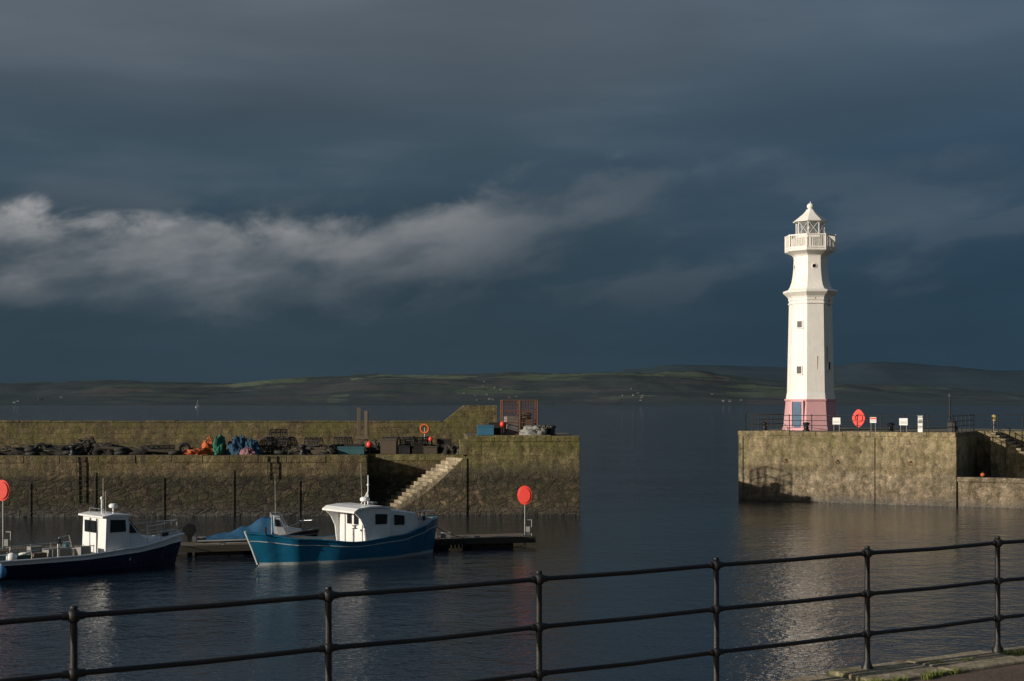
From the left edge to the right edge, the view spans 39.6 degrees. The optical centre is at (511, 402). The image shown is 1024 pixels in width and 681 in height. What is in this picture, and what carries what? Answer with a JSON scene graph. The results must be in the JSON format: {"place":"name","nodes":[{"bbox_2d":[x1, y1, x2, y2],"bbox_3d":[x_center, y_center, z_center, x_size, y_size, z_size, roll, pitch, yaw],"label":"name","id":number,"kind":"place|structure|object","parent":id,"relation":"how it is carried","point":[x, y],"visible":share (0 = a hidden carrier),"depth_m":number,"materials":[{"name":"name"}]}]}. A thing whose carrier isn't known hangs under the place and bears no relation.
{"place":"outdoors","nodes":[
{"label":"outdoors","id":0,"kind":"place"},
{"bbox_2d":[435,532,450,538],"bbox_3d":[-3.256,5.805,62.532,1.188,0.280,0.358,0,0,-24],"label":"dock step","id":1,"kind":"object","parent":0,"point":[444,535],"visible":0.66,"depth_m":62.54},
{"bbox_2d":[0,405,1023,680],"bbox_3d":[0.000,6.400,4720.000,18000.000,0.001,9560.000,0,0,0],"label":"sea water","id":2,"kind":"structure","parent":0,"point":[658,485],"depth_m":50.39,"materials":[{"name":"blue liquid"}]},
{"bbox_2d":[0,491,184,579],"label":"motor boat","id":3,"kind":"object","parent":2,"relation":"on","point":[113,541],"visible":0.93,"depth_m":53.82,"materials":[{"name":"white metal"}]},
{"bbox_2d":[183,500,319,552],"bbox_3d":[-11.208,4.960,61.327,5.825,3.720,2.017,0,0,-12],"label":"covered dinghy","id":4,"kind":"object","parent":2,"relation":"on","point":[274,524],"visible":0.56,"depth_m":60.93,"materials":[{"name":"blue fabric"}]},
{"bbox_2d":[0,532,535,556],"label":"mooring pontoon","id":5,"kind":"object","parent":2,"relation":"on","point":[493,540],"visible":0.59,"depth_m":61.97,"materials":[{"name":"brown wood"}]},
{"bbox_2d":[0,480,11,549],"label":"lifebuoy post","id":6,"kind":"object","parent":5,"relation":"on","point":[4,490],"visible":0.84,"depth_m":57.38,"materials":[{"name":"red plastic"}]},
{"bbox_2d":[180,527,463,546],"bbox_3d":[-7.524,5.508,58.877,12.401,0.842,3.774,0,0,-16],"label":"mooring rope","id":7,"kind":"object","parent":5,"relation":"on","point":[437,527],"visible":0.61,"depth_m":61.59,"materials":[{"name":"fabric"}]},
{"bbox_2d":[517,486,531,544],"bbox_3d":[0.575,5.015,63.356,0.660,2.670,0.230,0,0,9],"label":"lifebuoy post","id":8,"kind":"object","parent":5,"relation":"on","point":[524,495],"visible":1,"depth_m":63.27,"materials":[{"name":"red plastic"}]},
{"bbox_2d":[0,405,579,516],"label":"breakwater quay","id":9,"kind":"structure","parent":2,"relation":"in","point":[486,474],"depth_m":81.07,"materials":[{"name":"stone"}]},
{"bbox_2d":[0,445,24,454],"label":"fishing net pile","id":10,"kind":"object","parent":9,"relation":"on","point":[7,450],"visible":0.83,"depth_m":81.06,"materials":[{"name":"fabric"}]},
{"bbox_2d":[24,443,47,455],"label":"old tyre","id":11,"kind":"object","parent":9,"relation":"on","point":[34,449],"visible":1,"depth_m":80.61,"materials":[{"name":"rubber"}]},
{"bbox_2d":[32,444,78,454],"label":"fishing net pile","id":12,"kind":"object","parent":9,"relation":"on","point":[54,450],"visible":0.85,"depth_m":80.92,"materials":[{"name":"fabric"}]},
{"bbox_2d":[68,445,76,454],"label":"mooring bollard","id":13,"kind":"object","parent":9,"relation":"on","point":[72,449],"visible":1,"depth_m":80.47,"materials":[{"name":"black metal"}]},
{"bbox_2d":[63,443,84,454],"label":"old tyre","id":14,"kind":"object","parent":9,"relation":"on","point":[80,452],"visible":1,"depth_m":80.83,"materials":[{"name":"rubber"}]},
{"bbox_2d":[76,456,83,502],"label":"quay ladder","id":15,"kind":"object","parent":9,"relation":"attached to","point":[76,479],"visible":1,"depth_m":79.83,"materials":[{"name":"black metal"}]},
{"bbox_2d":[75,436,95,454],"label":"fishing net pile","id":16,"kind":"object","parent":9,"relation":"on","point":[88,443],"visible":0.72,"depth_m":81.97,"materials":[{"name":"fabric"}]},
{"bbox_2d":[86,442,124,454],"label":"fishing net pile","id":17,"kind":"object","parent":9,"relation":"on","point":[96,449],"visible":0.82,"depth_m":81.16,"materials":[{"name":"fabric"}]},
{"bbox_2d":[114,447,127,454],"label":"old tyre","id":18,"kind":"object","parent":9,"relation":"on","point":[121,451],"visible":0.98,"depth_m":80.70,"materials":[{"name":"rubber"}]},
{"bbox_2d":[114,445,165,454],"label":"fishing net pile","id":19,"kind":"object","parent":9,"relation":"on","point":[141,451],"visible":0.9,"depth_m":81.01,"materials":[{"name":"fabric"}]},
{"bbox_2d":[101,446,184,453],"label":"spar pole","id":20,"kind":"object","parent":9,"relation":"on","point":[128,449],"visible":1,"depth_m":81.02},
{"bbox_2d":[157,445,174,450],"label":"lobster creel","id":21,"kind":"object","parent":9,"relation":"on","point":[168,448],"visible":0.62,"depth_m":82.80,"materials":[{"name":"black metal"}]},
{"bbox_2d":[168,442,190,454],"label":"old tyre","id":22,"kind":"object","parent":9,"relation":"on","point":[178,451],"visible":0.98,"depth_m":80.99,"materials":[{"name":"rubber"}]},
{"bbox_2d":[183,447,211,454],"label":"fishing net pile","id":23,"kind":"object","parent":9,"relation":"on","point":[196,451],"visible":0.99,"depth_m":81.17,"materials":[{"name":"fabric"}]},
{"bbox_2d":[202,436,213,453],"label":"fishing net pile","id":24,"kind":"object","parent":9,"relation":"on","point":[207,445],"visible":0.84,"depth_m":81.92,"materials":[{"name":"fabric"}]},
{"bbox_2d":[212,433,226,454],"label":"fishing net pile","id":25,"kind":"object","parent":9,"relation":"on","point":[219,445],"visible":1,"depth_m":81.51,"materials":[{"name":"fabric"}]},
{"bbox_2d":[225,435,246,454],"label":"fishing net pile","id":26,"kind":"object","parent":9,"relation":"on","point":[235,446],"visible":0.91,"depth_m":81.70,"materials":[{"name":"fabric"}]},
{"bbox_2d":[29,470,449,516],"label":"timber fender","id":27,"kind":"object","parent":9,"relation":"attached to","point":[232,495],"visible":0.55,"depth_m":80.35,"materials":[{"name":"black wood"}]},
{"bbox_2d":[239,446,256,454],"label":"fishing net pile","id":28,"kind":"object","parent":9,"relation":"on","point":[247,450],"visible":1,"depth_m":81.25,"materials":[{"name":"fabric"}]},
{"bbox_2d":[243,437,262,454],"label":"fishing net pile","id":29,"kind":"object","parent":9,"relation":"on","point":[254,444],"visible":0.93,"depth_m":81.79,"materials":[{"name":"fabric"}]},
{"bbox_2d":[260,445,272,453],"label":"lobster creel","id":30,"kind":"object","parent":9,"relation":"on","point":[263,448],"visible":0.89,"depth_m":82.43,"materials":[{"name":"black metal"}]},
{"bbox_2d":[259,437,275,445],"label":"lobster creel","id":31,"kind":"object","parent":30,"relation":"on","point":[264,439],"visible":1,"depth_m":82.56,"materials":[{"name":"black metal"}]},
{"bbox_2d":[267,456,276,478],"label":"quay ladder","id":32,"kind":"object","parent":9,"relation":"attached to","point":[271,467],"visible":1,"depth_m":80.43,"materials":[{"name":"brown metal"}]},
{"bbox_2d":[268,446,287,453],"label":"lobster creel","id":33,"kind":"object","parent":9,"relation":"on","point":[278,448],"visible":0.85,"depth_m":82.67,"materials":[{"name":"black metal"}]},
{"bbox_2d":[272,437,291,445],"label":"lobster creel","id":34,"kind":"object","parent":33,"relation":"on","point":[286,440],"visible":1,"depth_m":82.72,"materials":[{"name":"black metal"}]},
{"bbox_2d":[274,450,286,454],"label":"old tyre","id":35,"kind":"object","parent":9,"relation":"on","point":[279,452],"visible":1,"depth_m":81.12,"materials":[{"name":"rubber"}]},
{"bbox_2d":[283,445,298,453],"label":"lobster creel","id":36,"kind":"object","parent":9,"relation":"on","point":[289,446],"visible":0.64,"depth_m":82.53,"materials":[{"name":"black metal"}]},
{"bbox_2d":[288,447,311,454],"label":"fishing net pile","id":37,"kind":"object","parent":9,"relation":"on","point":[294,451],"visible":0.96,"depth_m":81.59,"materials":[{"name":"fabric"}]},
{"bbox_2d":[299,444,306,454],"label":"mooring bollard","id":38,"kind":"object","parent":9,"relation":"on","point":[302,447],"visible":1,"depth_m":81.38,"materials":[{"name":"black metal"}]},
{"bbox_2d":[310,447,324,454],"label":"fish box","id":39,"kind":"object","parent":9,"relation":"on","point":[315,450],"visible":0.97,"depth_m":81.66,"materials":[{"name":"grey plastic"}]},
{"bbox_2d":[317,448,335,454],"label":"fishing net pile","id":40,"kind":"object","parent":9,"relation":"on","point":[327,451],"visible":1,"depth_m":81.44,"materials":[{"name":"fabric"}]},
{"bbox_2d":[338,446,364,453],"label":"fish box","id":41,"kind":"object","parent":9,"relation":"on","point":[351,449],"visible":0.98,"depth_m":82.03,"materials":[{"name":"teal plastic"}]},
{"bbox_2d":[344,444,364,445],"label":"fish box","id":42,"kind":"object","parent":9,"relation":"on","point":[354,444],"visible":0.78,"depth_m":82.82,"materials":[{"name":"black plastic"}]},
{"bbox_2d":[355,407,368,451],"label":"mooring post","id":43,"kind":"object","parent":9,"relation":"on","point":[359,437],"visible":0.79,"depth_m":84.08,"materials":[{"name":"brown wood"}]},
{"bbox_2d":[366,440,371,453],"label":"mooring buoy","id":44,"kind":"object","parent":9,"relation":"on","point":[369,444],"visible":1,"depth_m":82.64,"materials":[{"name":"red plastic"}]},
{"bbox_2d":[365,439,379,453],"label":"fishing net pile","id":45,"kind":"object","parent":9,"relation":"on","point":[375,448],"visible":0.62,"depth_m":83.31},
{"bbox_2d":[380,438,396,453],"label":"fish box","id":46,"kind":"object","parent":9,"relation":"on","point":[387,445],"visible":1,"depth_m":82.44,"materials":[{"name":"grey plastic"}]},
{"bbox_2d":[396,445,410,453],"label":"fish box","id":47,"kind":"object","parent":9,"relation":"on","point":[403,449],"visible":1,"depth_m":82.54,"materials":[{"name":"grey plastic"}]},
{"bbox_2d":[411,443,424,453],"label":"fish box","id":48,"kind":"object","parent":9,"relation":"on","point":[417,448],"visible":1,"depth_m":82.64,"materials":[{"name":"grey plastic"}]},
{"bbox_2d":[420,423,429,438],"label":"lifebuoy","id":49,"kind":"object","parent":9,"relation":"on","point":[427,431],"visible":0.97,"depth_m":83.87,"materials":[{"name":"plastic"}]},
{"bbox_2d":[423,446,437,453],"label":"fish box","id":50,"kind":"object","parent":9,"relation":"on","point":[430,449],"visible":1,"depth_m":82.78,"materials":[{"name":"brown wood"}]},
{"bbox_2d":[437,439,450,452],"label":"fish box","id":51,"kind":"object","parent":9,"relation":"on","point":[441,443],"visible":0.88,"depth_m":83.41,"materials":[{"name":"black plastic"}]},
{"bbox_2d":[441,444,456,453],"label":"fishing net pile","id":52,"kind":"object","parent":9,"relation":"on","point":[450,449],"visible":0.98,"depth_m":82.69,"materials":[{"name":"fabric"}]},
{"bbox_2d":[477,425,493,434],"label":"plastic tub","id":53,"kind":"object","parent":9,"relation":"on","point":[485,429],"visible":1,"depth_m":82.44,"materials":[{"name":"blue plastic"}]},
{"bbox_2d":[489,422,500,434],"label":"plastic tub","id":54,"kind":"object","parent":9,"relation":"on","point":[497,428],"visible":0.76,"depth_m":83.53,"materials":[{"name":"black plastic"}]},
{"bbox_2d":[500,420,504,434],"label":"mooring buoy","id":55,"kind":"object","parent":9,"relation":"on","point":[502,423],"visible":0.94,"depth_m":82.97,"materials":[{"name":"red plastic"}]},
{"bbox_2d":[501,400,537,434],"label":"storage cage","id":56,"kind":"object","parent":9,"relation":"on","point":[514,425],"visible":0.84,"depth_m":83.61,"materials":[{"name":"metal"}]},
{"bbox_2d":[519,425,547,434],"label":"fishing net pile","id":57,"kind":"object","parent":9,"relation":"on","point":[533,430],"visible":1,"depth_m":82.04,"materials":[{"name":"fabric"}]},
{"bbox_2d":[542,424,549,433],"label":"fishing net pile","id":58,"kind":"object","parent":9,"relation":"on","point":[545,427],"visible":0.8,"depth_m":82.85,"materials":[{"name":"fabric"}]},
{"bbox_2d":[548,425,556,434],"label":"mooring bollard","id":59,"kind":"object","parent":9,"relation":"on","point":[552,429],"visible":0.97,"depth_m":82.57,"materials":[{"name":"black metal"}]},
{"bbox_2d":[244,475,438,565],"bbox_3d":[-6.817,4.660,58.348,9.238,4.320,2.917,0,0,-38],"label":"fishing boat","id":60,"kind":"object","parent":2,"relation":"on","point":[365,532],"visible":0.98,"depth_m":57.82,"materials":[{"name":"blue metal"}]},
{"bbox_2d":[738,427,1023,508],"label":"harbour pier","id":61,"kind":"structure","parent":2,"relation":"on","point":[872,466],"depth_m":90.86,"materials":[{"name":"beige stone"}]},
{"bbox_2d":[761,422,768,430],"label":"mooring bollard","id":62,"kind":"object","parent":61,"relation":"on","point":[764,427],"visible":0.91,"depth_m":94.55,"materials":[{"name":"black metal"}]},
{"bbox_2d":[802,422,809,430],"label":"mooring bollard","id":63,"kind":"object","parent":61,"relation":"on","point":[806,428],"visible":0.88,"depth_m":93.25,"materials":[{"name":"black metal"}]},
{"bbox_2d":[782,202,838,430],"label":"lighthouse","id":64,"kind":"object","parent":61,"relation":"on","point":[810,293],"visible":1,"depth_m":95.86,"materials":[{"name":"white paint"}]},
{"bbox_2d":[833,418,839,431],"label":"harbour sign","id":65,"kind":"object","parent":61,"relation":"on","point":[836,420],"visible":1,"depth_m":91.50,"materials":[{"name":"white metal"}]},
{"bbox_2d":[852,409,865,430],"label":"lifebuoy housing","id":66,"kind":"object","parent":61,"relation":"on","point":[861,420],"visible":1,"depth_m":90.93,"materials":[{"name":"red plastic"}]},
{"bbox_2d":[870,417,875,431],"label":"harbour sign","id":67,"kind":"object","parent":61,"relation":"on","point":[872,419],"visible":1,"depth_m":90.43,"materials":[{"name":"white metal"}]},
{"bbox_2d":[745,413,1023,431],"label":"pier railing","id":68,"kind":"object","parent":61,"relation":"on","point":[834,425],"visible":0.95,"depth_m":92.82,"materials":[{"name":"black metal"}]},
{"bbox_2d":[887,423,894,431],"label":"mooring bollard","id":69,"kind":"object","parent":61,"relation":"on","point":[890,427],"visible":1,"depth_m":90.70,"materials":[{"name":"black metal"}]},
{"bbox_2d":[899,418,907,431],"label":"harbour sign","id":70,"kind":"object","parent":61,"relation":"on","point":[903,421],"visible":1,"depth_m":89.55,"materials":[{"name":"white metal"}]},
{"bbox_2d":[917,415,923,431],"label":"power pedestal","id":71,"kind":"object","parent":61,"relation":"on","point":[920,418],"visible":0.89,"depth_m":89.48,"materials":[{"name":"metal"}]},
{"bbox_2d":[946,393,958,432],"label":"davit post","id":72,"kind":"object","parent":61,"relation":"on","point":[949,429],"visible":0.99,"depth_m":88.53,"materials":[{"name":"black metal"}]},
{"bbox_2d":[991,417,1023,444],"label":"stair handrail","id":73,"kind":"object","parent":61,"relation":"on","point":[1003,431],"visible":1,"depth_m":91.25,"materials":[{"name":"black metal"}]},
{"bbox_2d":[0,370,1023,404],"bbox_3d":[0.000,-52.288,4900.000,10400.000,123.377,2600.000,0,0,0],"label":"hills","id":74,"kind":"structure","parent":0,"point":[692,387],"depth_m":4261.03,"materials":[{"name":"green plant"}]},
{"bbox_2d":[13,381,741,402],"bbox_3d":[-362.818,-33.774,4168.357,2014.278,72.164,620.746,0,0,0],"label":"shoreline village","id":75,"kind":"object","parent":74,"relation":"on","point":[17,401],"visible":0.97,"depth_m":4010.21,"materials":[{"name":"stone"}]},
{"bbox_2d":[0,0,1023,383],"label":"sky","id":76,"kind":"structure","parent":0,"point":[203,191],"materials":[{"name":"blue"}]},
{"bbox_2d":[615,362,1023,391],"bbox_3d":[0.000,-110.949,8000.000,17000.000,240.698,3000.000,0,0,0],"label":"distant hills","id":77,"kind":"structure","parent":0,"point":[899,373],"depth_m":7516.71,"materials":[{"name":"green plant"}]},
{"bbox_2d":[779,646,1023,680],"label":"quay ground","id":78,"kind":"structure","parent":0,"point":[990,665],"depth_m":12.96,"materials":[{"name":"stone"}]},
{"bbox_2d":[0,536,1023,680],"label":"iron railing","id":79,"kind":"object","parent":78,"relation":"on","point":[73,615],"visible":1,"depth_m":11.11,"materials":[{"name":"black metal"}]},
{"bbox_2d":[853,648,1023,680],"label":"grass","id":80,"kind":"structure","parent":0,"point":[930,675],"depth_m":12.77,"materials":[{"name":"green plant"}]},
{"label":"lobster creel","id":81,"kind":"object","parent":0,"visible":0},
{"bbox_2d":[282,437,297,444],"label":"lobster creel","id":82,"kind":"object","parent":81,"relation":"on","point":[294,439],"visible":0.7,"depth_m":83.90,"materials":[{"name":"black metal"}]},
{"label":"lobster creel","id":83,"kind":"object","parent":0,"visible":0},
{"bbox_2d":[269,429,287,436],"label":"lobster creel","id":84,"kind":"object","parent":83,"relation":"on","point":[280,432],"visible":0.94,"depth_m":83.89,"materials":[{"name":"black metal"}]},
{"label":"lobster creel","id":85,"kind":"object","parent":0,"visible":0},
{"bbox_2d":[397,437,415,444],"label":"lobster creel","id":86,"kind":"object","parent":85,"relation":"on","point":[407,440],"visible":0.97,"depth_m":83.49,"materials":[{"name":"black metal"}]},
{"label":"lobster creel","id":87,"kind":"object","parent":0,"visible":0},
{"bbox_2d":[412,437,429,445],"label":"lobster creel","id":88,"kind":"object","parent":87,"relation":"on","point":[422,440],"visible":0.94,"depth_m":83.41,"materials":[{"name":"black metal"}]},
{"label":"lobster creel","id":89,"kind":"object","parent":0,"visible":0},
{"bbox_2d":[304,437,323,445],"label":"lobster creel","id":90,"kind":"object","parent":89,"relation":"on","point":[314,440],"visible":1,"depth_m":82.95,"materials":[{"name":"black metal"}]},
{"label":"fish box","id":91,"kind":"object","parent":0,"visible":0},
{"bbox_2d":[333,437,352,444],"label":"lobster creel","id":92,"kind":"object","parent":91,"relation":"on","point":[339,440],"visible":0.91,"depth_m":84.05,"materials":[{"name":"black metal"}]}
]}

